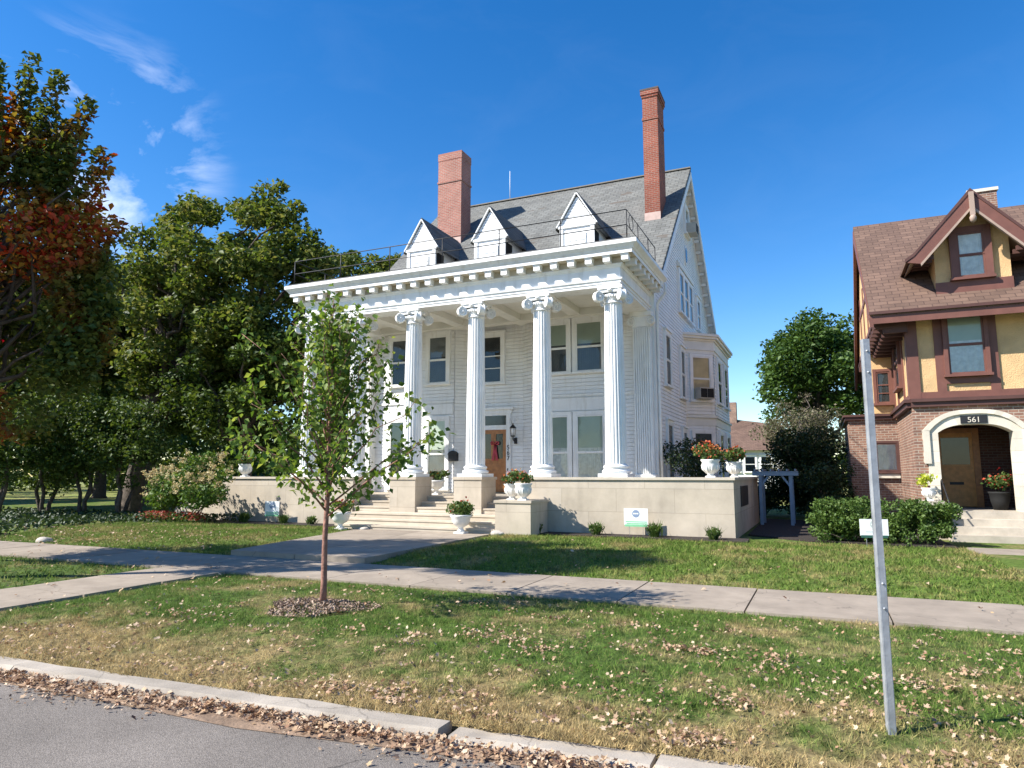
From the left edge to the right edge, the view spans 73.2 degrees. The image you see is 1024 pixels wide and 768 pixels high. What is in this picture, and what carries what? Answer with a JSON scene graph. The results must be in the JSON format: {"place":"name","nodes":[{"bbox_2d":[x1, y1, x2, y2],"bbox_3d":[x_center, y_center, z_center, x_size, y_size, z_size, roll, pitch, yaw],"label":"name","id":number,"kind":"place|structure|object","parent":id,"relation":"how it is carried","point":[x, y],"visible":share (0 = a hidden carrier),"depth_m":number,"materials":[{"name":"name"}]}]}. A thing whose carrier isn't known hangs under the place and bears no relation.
{"place":"outdoors","nodes":[
{"label":"outdoors","id":0,"kind":"place"},
{"bbox_2d":[0,553,161,588],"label":"grass","id":1,"kind":"structure","parent":0,"point":[16,562],"depth_m":11.47,"materials":[{"name":"green plant"}]},
{"bbox_2d":[0,567,224,610],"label":"kerb walk","id":2,"kind":"structure","parent":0,"point":[29,595],"depth_m":9.79,"materials":[{"name":"concrete"}]},
{"bbox_2d":[0,683,534,767],"bbox_3d":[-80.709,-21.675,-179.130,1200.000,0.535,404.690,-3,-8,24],"label":"road","id":3,"kind":"structure","parent":0,"point":[37,731],"depth_m":4.30,"materials":[{"name":"grey asphalt"}]},
{"bbox_2d":[0,673,612,767],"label":"gutter dirt","id":4,"kind":"structure","parent":3,"relation":"on","point":[233,719],"depth_m":4.59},
{"bbox_2d":[0,667,670,767],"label":"fallen leaves","id":5,"kind":"object","parent":4,"relation":"on","point":[14,673],"visible":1,"depth_m":4.53,"materials":[{"name":"brown plant"}]},
{"bbox_2d":[0,656,755,767],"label":"kerb","id":6,"kind":"structure","parent":3,"relation":"on","point":[385,720],"depth_m":4.63,"materials":[{"name":"concrete"}]},
{"bbox_2d":[3,478,847,511],"bbox_3d":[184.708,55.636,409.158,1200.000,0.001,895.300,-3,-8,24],"label":"ground","id":7,"kind":"structure","parent":0,"point":[23,497],"depth_m":51.35,"materials":[{"name":"green plant"}]},
{"bbox_2d":[47,329,184,497],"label":"oak tree","id":8,"kind":"object","parent":7,"relation":"on","point":[99,489],"depth_m":49.83,"materials":[{"name":"brown plant"}]},
{"bbox_2d":[0,415,346,494],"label":"shrubbery","id":9,"kind":"object","parent":7,"relation":"on","point":[229,460],"visible":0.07,"depth_m":49.56,"materials":[{"name":"green plant"}]},
{"bbox_2d":[175,476,371,523],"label":"terrace wall","id":10,"kind":"structure","parent":7,"relation":"on","point":[252,494],"depth_m":23.36,"materials":[{"name":"concrete"}]},
{"bbox_2d":[235,453,256,476],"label":"planter urn","id":11,"kind":"object","parent":10,"relation":"on","point":[245,468],"visible":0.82,"depth_m":24.07,"materials":[{"name":"white ceramic"}]},
{"bbox_2d":[284,244,401,440],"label":"oak tree","id":12,"kind":"object","parent":7,"relation":"on","point":[353,259],"visible":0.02,"depth_m":43.98,"materials":[{"name":"green plant"}]},
{"bbox_2d":[11,419,846,487],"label":"treeline","id":13,"kind":"object","parent":7,"relation":"on","point":[86,484],"depth_m":95.16,"materials":[{"name":"plant"}]},
{"bbox_2d":[334,495,548,535],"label":"entrance steps","id":14,"kind":"structure","parent":7,"relation":"on","point":[515,517],"depth_m":19.60,"materials":[{"name":"stone"}]},
{"bbox_2d":[501,468,520,499],"bbox_3d":[0.019,2.727,18.813,0.634,0.853,0.822,-3,-8,24],"label":"planter urn","id":15,"kind":"object","parent":14,"relation":"on","point":[509,489],"visible":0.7,"depth_m":18.73,"materials":[{"name":"white ceramic"}]},
{"bbox_2d":[507,470,534,499],"bbox_3d":[0.244,2.734,18.637,0.698,0.793,0.710,-3,-8,24],"label":"planter urn","id":16,"kind":"object","parent":14,"relation":"on","point":[523,490],"visible":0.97,"depth_m":18.38,"materials":[{"name":"white ceramic"}]},
{"bbox_2d":[515,477,758,537],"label":"terrace wall","id":17,"kind":"structure","parent":7,"relation":"on","point":[688,506],"depth_m":18.31,"materials":[{"name":"stone"}]},
{"bbox_2d":[691,440,727,476],"bbox_3d":[5.169,1.952,18.055,0.756,0.971,0.893,5,-9,-34],"label":"planter urn","id":18,"kind":"object","parent":17,"relation":"on","point":[710,467],"visible":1,"depth_m":17.78,"materials":[{"name":"white ceramic"}]},
{"bbox_2d":[721,444,745,476],"bbox_3d":[6.032,2.099,18.910,0.720,0.904,0.814,-3,-8,24],"label":"planter urn","id":19,"kind":"object","parent":17,"relation":"on","point":[733,468],"visible":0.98,"depth_m":18.79,"materials":[{"name":"white ceramic"}]},
{"bbox_2d":[729,402,782,486],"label":"house","id":20,"kind":"structure","parent":7,"relation":"on","point":[755,454],"depth_m":68.74,"materials":[{"name":"brown paint"}]},
{"bbox_2d":[743,455,756,472],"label":"window","id":21,"kind":"structure","parent":20,"relation":"in","point":[750,461],"depth_m":67.86,"materials":[{"name":"white paint"}]},
{"bbox_2d":[759,454,771,470],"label":"window","id":22,"kind":"structure","parent":20,"relation":"in","point":[763,457],"depth_m":67.38,"materials":[{"name":"white paint"}]},
{"bbox_2d":[749,392,845,469],"bbox_3d":[16.443,3.613,38.560,5.505,6.320,4.879,0,-8,0],"label":"bare tree","id":23,"kind":"object","parent":7,"relation":"on","point":[802,420],"visible":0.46,"depth_m":38.19,"materials":[{"name":"grey plant"}]},
{"bbox_2d":[751,306,864,482],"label":"shade tree","id":24,"kind":"object","parent":7,"relation":"on","point":[795,368],"visible":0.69,"depth_m":43.10,"materials":[{"name":"green plant"}]},
{"bbox_2d":[840,186,1023,543],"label":"house","id":25,"kind":"structure","parent":7,"relation":"on","point":[938,312],"depth_m":18.67,"materials":[{"name":"brown brick"}]},
{"bbox_2d":[872,368,894,405],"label":"window","id":26,"kind":"structure","parent":25,"relation":"in","point":[882,378],"depth_m":22.85,"materials":[{"name":"brown glass"}]},
{"bbox_2d":[876,441,900,472],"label":"window","id":27,"kind":"structure","parent":25,"relation":"in","point":[888,453],"depth_m":22.54,"materials":[{"name":"grey glass"}]},
{"bbox_2d":[892,341,902,392],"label":"window","id":28,"kind":"structure","parent":25,"relation":"in","point":[898,385],"depth_m":20.74,"materials":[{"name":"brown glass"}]},
{"bbox_2d":[915,473,937,500],"bbox_3d":[10.764,2.659,17.948,0.399,0.722,0.502,3,-8,-19],"label":"planter urn","id":29,"kind":"object","parent":25,"relation":"on","point":[929,493],"visible":1,"depth_m":17.84,"materials":[{"name":"white ceramic"}]},
{"bbox_2d":[938,433,977,506],"bbox_3d":[12.944,2.488,20.090,0.880,2.120,0.067,-3,-8,24],"label":"door","id":30,"kind":"structure","parent":25,"relation":"in","point":[955,449],"depth_m":20.06,"materials":[{"name":"brown wood"}]},
{"bbox_2d":[940,316,993,377],"bbox_3d":[12.081,-1.081,18.380,1.100,1.770,0.225,-3,-8,24],"label":"window","id":31,"kind":"structure","parent":25,"relation":"in","point":[965,340],"depth_m":18.36,"materials":[{"name":"brown glass"}]},
{"bbox_2d":[980,467,1013,509],"bbox_3d":[12.965,2.776,18.319,0.928,1.126,0.620,0,-8,-1],"label":"planter pot","id":32,"kind":"object","parent":25,"relation":"on","point":[999,500],"visible":0.96,"depth_m":18.21,"materials":[{"name":"black plant"}]},
{"bbox_2d":[0,557,1023,767],"bbox_3d":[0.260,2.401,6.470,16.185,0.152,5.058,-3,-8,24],"label":"grass","id":33,"kind":"structure","parent":0,"point":[513,729],"depth_m":5.79,"materials":[{"name":"green plant"}]},
{"bbox_2d":[0,50,131,445],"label":"maple tree","id":34,"kind":"object","parent":33,"relation":"on","point":[71,318],"visible":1,"depth_m":13.09,"materials":[{"name":"green plant"}]},
{"bbox_2d":[267,596,381,617],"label":"wood chips","id":35,"kind":"object","parent":33,"relation":"on","point":[284,604],"visible":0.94,"depth_m":7.92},
{"bbox_2d":[223,283,454,606],"bbox_3d":[-2.214,0.725,8.490,2.923,4.004,2.337,1,-8,-9],"label":"young tree","id":36,"kind":"object","parent":33,"relation":"on","point":[333,334],"visible":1,"depth_m":8.26,"materials":[{"name":"green plant"}]},
{"bbox_2d":[0,576,1023,767],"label":"fallen leaves","id":37,"kind":"object","parent":33,"relation":"on","point":[394,699],"visible":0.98,"depth_m":5.22,"materials":[{"name":"brown plant"}]},
{"bbox_2d":[860,339,896,734],"bbox_3d":[2.308,1.095,4.328,0.048,2.800,0.046,-1,-8,4],"label":"sign post","id":38,"kind":"object","parent":33,"relation":"on","point":[886,655],"visible":0.91,"depth_m":4.33,"materials":[{"name":"metal"}]},
{"bbox_2d":[0,541,1023,635],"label":"sidewalk","id":39,"kind":"structure","parent":0,"point":[951,615],"depth_m":9.52,"materials":[{"name":"concrete"}]},
{"bbox_2d":[0,501,1023,623],"bbox_3d":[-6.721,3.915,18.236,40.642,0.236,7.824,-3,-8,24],"label":"grass","id":40,"kind":"structure","parent":0,"point":[785,546],"depth_m":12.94,"materials":[{"name":"green plant"}]},
{"bbox_2d":[35,537,52,542],"bbox_3d":[-11.119,3.736,16.405,0.381,0.212,0.355,-3,-8,24],"label":"boulder","id":41,"kind":"object","parent":40,"relation":"on","point":[44,539],"visible":0.65,"depth_m":16.27,"materials":[{"name":"white stone"}]},
{"bbox_2d":[0,212,118,442],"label":"oak tree","id":42,"kind":"object","parent":40,"relation":"on","point":[17,386],"visible":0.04,"depth_m":30.94,"materials":[{"name":"green plant"}]},
{"bbox_2d":[58,252,231,505],"bbox_3d":[-19.527,-0.292,37.704,13.116,13.839,10.480,-3,-8,24],"label":"oak tree","id":43,"kind":"object","parent":40,"relation":"on","point":[174,428],"visible":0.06,"depth_m":35.47,"materials":[{"name":"green plant"}]},
{"bbox_2d":[4,512,333,534],"bbox_3d":[-19.151,4.876,24.351,28.800,0.200,8.400,-3,-8,24],"label":"mulch bed","id":44,"kind":"object","parent":40,"relation":"on","point":[267,522],"visible":0.04,"depth_m":22.71,"materials":[{"name":"brown soil"}]},
{"bbox_2d":[0,384,64,512],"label":"tree","id":45,"kind":"object","parent":44,"relation":"on","point":[7,462],"visible":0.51,"depth_m":24.56,"materials":[{"name":"green plant"}]},
{"bbox_2d":[5,392,96,511],"bbox_3d":[-17.725,2.653,26.448,4.014,5.018,3.821,1,-8,-7],"label":"tree","id":46,"kind":"object","parent":44,"relation":"on","point":[48,476],"visible":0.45,"depth_m":25.92,"materials":[{"name":"green plant"}]},
{"bbox_2d":[38,379,147,514],"bbox_3d":[-16.095,2.419,26.609,3.680,5.514,3.893,4,-8,-26],"label":"tree","id":47,"kind":"object","parent":44,"relation":"on","point":[93,403],"visible":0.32,"depth_m":25.92,"materials":[{"name":"green plant"}]},
{"bbox_2d":[0,506,237,534],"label":"ground cover","id":48,"kind":"object","parent":44,"relation":"on","point":[19,519],"visible":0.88,"depth_m":22.51,"materials":[{"name":"green plant"}]},
{"bbox_2d":[64,395,187,512],"bbox_3d":[-14.610,2.763,26.034,4.244,4.680,3.622,-3,-8,24],"label":"tree","id":49,"kind":"object","parent":44,"relation":"on","point":[146,447],"visible":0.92,"depth_m":25.45,"materials":[{"name":"green plant"}]},
{"bbox_2d":[137,510,207,523],"bbox_3d":[-10.951,4.305,22.317,2.723,0.429,0.972,-3,-8,24],"label":"flower bed","id":50,"kind":"object","parent":44,"relation":"on","point":[164,515],"visible":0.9,"depth_m":22.20,"materials":[{"name":"red plant"}]},
{"bbox_2d":[140,448,235,521],"bbox_3d":[-10.654,3.400,22.776,2.882,2.554,3.469,3,-8,-25],"label":"hydrangea bush","id":51,"kind":"object","parent":44,"relation":"on","point":[175,489],"visible":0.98,"depth_m":22.33,"materials":[{"name":"green plant"}]},
{"bbox_2d":[235,511,251,521],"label":"shrub","id":52,"kind":"object","parent":44,"relation":"on","point":[244,517],"visible":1,"depth_m":22.80,"materials":[{"name":"green plant"}]},
{"bbox_2d":[265,501,279,522],"bbox_3d":[-7.909,4.289,22.731,0.550,0.840,0.029,-2,-8,18],"label":"yard sign","id":53,"kind":"object","parent":44,"relation":"on","point":[271,508],"visible":0.93,"depth_m":22.74,"materials":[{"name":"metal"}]},
{"bbox_2d":[276,514,288,523],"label":"shrub","id":54,"kind":"object","parent":44,"relation":"on","point":[283,519],"visible":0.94,"depth_m":22.24,"materials":[{"name":"green plant"}]},
{"bbox_2d":[305,515,319,523],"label":"shrub","id":55,"kind":"object","parent":44,"relation":"on","point":[311,519],"visible":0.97,"depth_m":21.84,"materials":[{"name":"green plant"}]},
{"bbox_2d":[102,177,343,511],"bbox_3d":[-13.467,-1.776,31.180,10.259,15.076,11.253,4,-8,-27],"label":"oak tree","id":56,"kind":"object","parent":40,"relation":"on","point":[184,285],"visible":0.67,"depth_m":29.25,"materials":[{"name":"green plant"}]},
{"bbox_2d":[150,296,350,475],"bbox_3d":[-11.235,0.827,29.575,8.639,9.495,6.685,-3,-8,24],"label":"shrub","id":57,"kind":"object","parent":40,"relation":"on","point":[205,413],"visible":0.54,"depth_m":28.25,"materials":[{"name":"green plant"}]},
{"bbox_2d":[330,498,354,529],"bbox_3d":[-4.955,3.758,20.069,0.702,0.936,0.644,3,-8,-22],"label":"planter urn","id":58,"kind":"object","parent":40,"relation":"on","point":[340,519],"visible":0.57,"depth_m":19.90,"materials":[{"name":"white ceramic"}]},
{"bbox_2d":[231,529,490,563],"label":"front walk","id":59,"kind":"structure","parent":40,"relation":"on","point":[368,546],"depth_m":14.77,"materials":[{"name":"concrete"}]},
{"bbox_2d":[446,496,474,533],"bbox_3d":[-1.419,3.534,18.695,0.937,0.989,0.824,-3,-8,24],"label":"planter urn","id":60,"kind":"object","parent":59,"relation":"on","point":[462,516],"visible":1,"depth_m":18.43,"materials":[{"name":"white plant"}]},
{"bbox_2d":[491,530,503,535],"bbox_3d":[-0.388,3.963,18.271,0.398,0.191,0.252,-3,-8,24],"label":"boulder","id":61,"kind":"object","parent":40,"relation":"on","point":[493,532],"visible":0.77,"depth_m":18.19,"materials":[{"name":"white stone"}]},
{"bbox_2d":[284,86,732,513],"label":"house","id":62,"kind":"structure","parent":40,"relation":"on","point":[573,330],"depth_m":23.75,"materials":[{"name":"white paint"}]},
{"bbox_2d":[384,418,402,489],"bbox_3d":[-4.246,2.625,26.020,1.170,2.700,0.205,-3,-8,24],"label":"window","id":63,"kind":"structure","parent":62,"relation":"in","point":[396,432],"depth_m":26.16,"materials":[{"name":"white paint"}]},
{"bbox_2d":[386,334,405,387],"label":"window","id":64,"kind":"structure","parent":62,"relation":"in","point":[397,344],"depth_m":26.54,"materials":[{"name":"grey glass"}]},
{"bbox_2d":[423,416,449,489],"bbox_3d":[-2.768,2.538,25.364,1.100,2.700,0.205,-3,-8,24],"label":"window","id":65,"kind":"structure","parent":62,"relation":"in","point":[437,461],"depth_m":25.35,"materials":[{"name":"white paint"}]},
{"bbox_2d":[424,330,451,385],"bbox_3d":[-2.768,-0.961,25.826,1.120,2.040,0.205,-3,-8,24],"label":"window","id":66,"kind":"structure","parent":62,"relation":"in","point":[438,343],"depth_m":25.81,"materials":[{"name":"white paint"}]},
{"bbox_2d":[428,469,450,494],"bbox_3d":[-2.476,3.258,23.012,0.807,0.858,0.608,-3,-8,24],"label":"planter urn","id":67,"kind":"object","parent":62,"relation":"on","point":[437,482],"visible":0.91,"depth_m":22.94,"materials":[{"name":"white ceramic"}]},
{"bbox_2d":[448,451,457,460],"bbox_3d":[-2.137,2.604,25.024,0.380,0.380,0.190,-3,-8,24],"label":"mailbox","id":68,"kind":"object","parent":62,"relation":"attached to","point":[452,455],"visible":1,"depth_m":24.96,"materials":[{"name":"black metal"}]},
{"bbox_2d":[490,441,498,459],"bbox_3d":[-0.620,2.401,24.767,0.348,0.717,0.074,-3,-8,24],"label":"ribbon bow","id":69,"kind":"object","parent":62,"relation":"attached to","point":[494,452],"visible":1,"depth_m":24.77,"materials":[{"name":"red fabric"}]},
{"bbox_2d":[485,430,505,491],"bbox_3d":[-0.672,2.762,24.785,1.000,2.225,0.118,-3,-8,24],"label":"door","id":70,"kind":"structure","parent":62,"relation":"in","point":[495,467],"depth_m":24.78,"materials":[{"name":"brown wood"}]},
{"bbox_2d":[485,330,505,385],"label":"window","id":71,"kind":"structure","parent":62,"relation":"in","point":[494,340],"depth_m":25.28,"materials":[{"name":"glass"}]},
{"bbox_2d":[509,416,517,443],"bbox_3d":[0.076,1.625,24.447,0.386,0.971,0.304,6,-9,-38],"label":"wall lantern","id":72,"kind":"object","parent":62,"relation":"attached to","point":[512,430],"depth_m":24.35,"materials":[{"name":"black metal"}]},
{"bbox_2d":[550,318,571,375],"bbox_3d":[1.486,-1.280,23.949,1.270,1.980,0.205,-3,-8,24],"label":"window","id":73,"kind":"structure","parent":62,"relation":"in","point":[561,362],"depth_m":23.84,"materials":[{"name":"grey glass"}]},
{"bbox_2d":[552,412,572,476],"bbox_3d":[1.486,2.299,23.477,1.270,2.680,0.205,-3,-8,24],"label":"window","id":74,"kind":"structure","parent":62,"relation":"in","point":[562,423],"depth_m":23.39,"materials":[{"name":"white paint"}]},
{"bbox_2d":[571,315,604,373],"bbox_3d":[2.618,-1.346,23.447,1.270,1.980,0.205,-3,-8,24],"label":"window","id":75,"kind":"structure","parent":62,"relation":"in","point":[588,349],"depth_m":23.44,"materials":[{"name":"white paint"}]},
{"bbox_2d":[572,410,605,476],"bbox_3d":[2.618,2.233,22.975,1.270,2.680,0.205,-3,-8,24],"label":"window","id":76,"kind":"structure","parent":62,"relation":"in","point":[589,459],"depth_m":23.02,"materials":[{"name":"glass"}]},
{"bbox_2d":[662,326,674,388],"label":"window","id":77,"kind":"structure","parent":62,"relation":"in","point":[667,339],"depth_m":24.23,"materials":[{"name":"white paint"}]},
{"bbox_2d":[665,417,675,476],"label":"window","id":78,"kind":"structure","parent":62,"relation":"in","point":[670,436],"depth_m":23.79,"materials":[{"name":"white paint"}]},
{"bbox_2d":[677,267,686,317],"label":"window","id":79,"kind":"structure","parent":62,"relation":"in","point":[680,275],"depth_m":27.40,"materials":[{"name":"white paint"}]},
{"bbox_2d":[678,343,688,400],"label":"window","id":80,"kind":"structure","parent":62,"relation":"in","point":[682,353],"depth_m":26.74,"materials":[{"name":"white paint"}]},
{"bbox_2d":[680,426,689,476],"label":"window","id":81,"kind":"structure","parent":62,"relation":"in","point":[684,429],"depth_m":26.25,"materials":[{"name":"grey glass"}]},
{"bbox_2d":[684,246,686,264],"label":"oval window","id":82,"kind":"structure","parent":62,"relation":"in","point":[685,249],"depth_m":28.88,"materials":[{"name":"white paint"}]},
{"bbox_2d":[684,274,690,322],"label":"window","id":83,"kind":"structure","parent":62,"relation":"in","point":[686,282],"depth_m":28.56,"materials":[{"name":"white paint"}]},
{"bbox_2d":[683,203,691,240],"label":"window","id":84,"kind":"structure","parent":62,"relation":"in","point":[685,210],"depth_m":29.26,"materials":[{"name":"white paint"}]},
{"bbox_2d":[686,222,698,237],"bbox_3d":[7.671,-6.576,29.451,0.482,0.440,0.660,-3,-8,24],"label":"air conditioner","id":85,"kind":"object","parent":62,"relation":"attached to","point":[692,228],"visible":0.98,"depth_m":29.17,"materials":[{"name":"metal"}]},
{"bbox_2d":[689,282,695,327],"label":"window","id":86,"kind":"structure","parent":62,"relation":"in","point":[691,304],"depth_m":29.55,"materials":[{"name":"white paint"}]},
{"bbox_2d":[663,435,733,476],"bbox_3d":[5.973,2.702,22.748,3.175,2.017,2.276,3,-8,-23],"label":"evergreen bush","id":87,"kind":"object","parent":62,"relation":"on","point":[691,467],"visible":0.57,"depth_m":22.41,"materials":[{"name":"green plant"}]},
{"bbox_2d":[695,294,702,332],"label":"window","id":88,"kind":"structure","parent":62,"relation":"in","point":[698,300],"depth_m":30.97,"materials":[{"name":"white paint"}]},
{"bbox_2d":[695,387,714,399],"bbox_3d":[7.655,0.383,27.527,0.660,0.440,0.482,3,-8,-20],"label":"air conditioner","id":89,"kind":"object","parent":62,"relation":"attached to","point":[706,393],"visible":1,"depth_m":27.31,"materials":[{"name":"metal"}]},
{"bbox_2d":[0,521,1023,620],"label":"fallen leaves","id":90,"kind":"object","parent":40,"relation":"on","point":[157,557],"visible":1,"depth_m":14.96,"materials":[{"name":"brown plant"}]},
{"bbox_2d":[538,532,748,542],"bbox_3d":[2.715,4.019,17.820,6.500,0.200,1.030,-3,-8,24],"label":"mulch bed","id":91,"kind":"object","parent":40,"relation":"on","point":[735,540],"visible":0.14,"depth_m":17.60,"materials":[{"name":"brown soil"}]},
{"bbox_2d":[588,520,604,534],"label":"shrub","id":92,"kind":"object","parent":91,"relation":"on","point":[595,529],"visible":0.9,"depth_m":18.15,"materials":[{"name":"green plant"}]},
{"bbox_2d":[624,508,647,533],"bbox_3d":[3.212,3.646,17.853,0.620,0.840,0.029,-3,-8,20],"label":"yard sign","id":93,"kind":"object","parent":91,"relation":"on","point":[635,517],"visible":0.92,"depth_m":17.87,"materials":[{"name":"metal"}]},
{"bbox_2d":[645,520,662,537],"bbox_3d":[3.609,3.645,17.462,0.586,0.499,0.718,-3,-8,24],"label":"shrub","id":94,"kind":"object","parent":91,"relation":"on","point":[654,529],"visible":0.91,"depth_m":17.39,"materials":[{"name":"green plant"}]},
{"bbox_2d":[705,524,725,539],"bbox_3d":[4.939,3.606,16.779,0.616,0.398,0.572,-3,-8,24],"label":"shrub","id":95,"kind":"object","parent":91,"relation":"on","point":[713,534],"visible":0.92,"depth_m":16.69,"materials":[{"name":"green plant"}]},
{"bbox_2d":[727,475,808,515],"bbox_3d":[10.044,4.538,27.613,4.559,1.859,2.928,-3,-8,24],"label":"evergreen bush","id":96,"kind":"object","parent":40,"relation":"on","point":[771,506],"visible":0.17,"depth_m":26.66,"materials":[{"name":"green plant"}]},
{"bbox_2d":[753,420,848,510],"bbox_3d":[11.146,3.253,25.773,4.198,3.690,3.782,-3,-8,24],"label":"evergreen tree","id":97,"kind":"object","parent":40,"relation":"on","point":[805,452],"visible":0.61,"depth_m":25.42,"materials":[{"name":"green plant"}]},
{"bbox_2d":[748,518,957,548],"bbox_3d":[9.461,4.315,20.024,4.600,0.200,9.000,-3,-8,24],"label":"mulch bed","id":98,"kind":"object","parent":40,"relation":"on","point":[784,529],"visible":0.31,"depth_m":18.25,"materials":[{"name":"brown soil"}]},
{"bbox_2d":[752,469,798,525],"bbox_3d":[8.569,3.677,22.295,1.360,1.840,1.470,-3,-8,24],"label":"garden pergola","id":99,"kind":"object","parent":98,"relation":"on","point":[771,472],"visible":0.88,"depth_m":21.92,"materials":[{"name":"wood"}]},
{"bbox_2d":[793,459,859,515],"bbox_3d":[10.321,3.545,22.487,1.737,2.182,2.568,-6,-10,39],"label":"evergreen bush","id":100,"kind":"object","parent":98,"relation":"on","point":[822,478],"visible":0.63,"depth_m":22.32,"materials":[{"name":"green plant"}]},
{"bbox_2d":[804,495,964,545],"bbox_3d":[8.738,3.249,16.331,3.340,1.212,1.458,-3,-8,24],"label":"hedge","id":101,"kind":"object","parent":98,"relation":"on","point":[832,519],"visible":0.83,"depth_m":16.08,"materials":[{"name":"green plant"}]},
{"bbox_2d":[859,519,888,541],"bbox_3d":[8.002,3.356,15.232,0.580,0.730,0.028,-2,-8,12],"label":"yard sign","id":102,"kind":"object","parent":40,"relation":"on","point":[866,531],"visible":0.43,"depth_m":15.26,"materials":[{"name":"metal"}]},
{"bbox_2d":[967,547,1023,555],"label":"neighbour walk","id":103,"kind":"structure","parent":40,"relation":"on","point":[1003,551],"depth_m":14.18,"materials":[{"name":"concrete"}]},
{"bbox_2d":[0,0,1023,476],"label":"sky","id":104,"kind":"structure","parent":0,"point":[798,125],"materials":[{"name":"blue"}]},
{"bbox_2d":[445,729,656,767],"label":"verge soil","id":105,"kind":"structure","parent":0,"point":[448,734],"depth_m":4.45,"materials":[{"name":"brown soil"}]}
]}

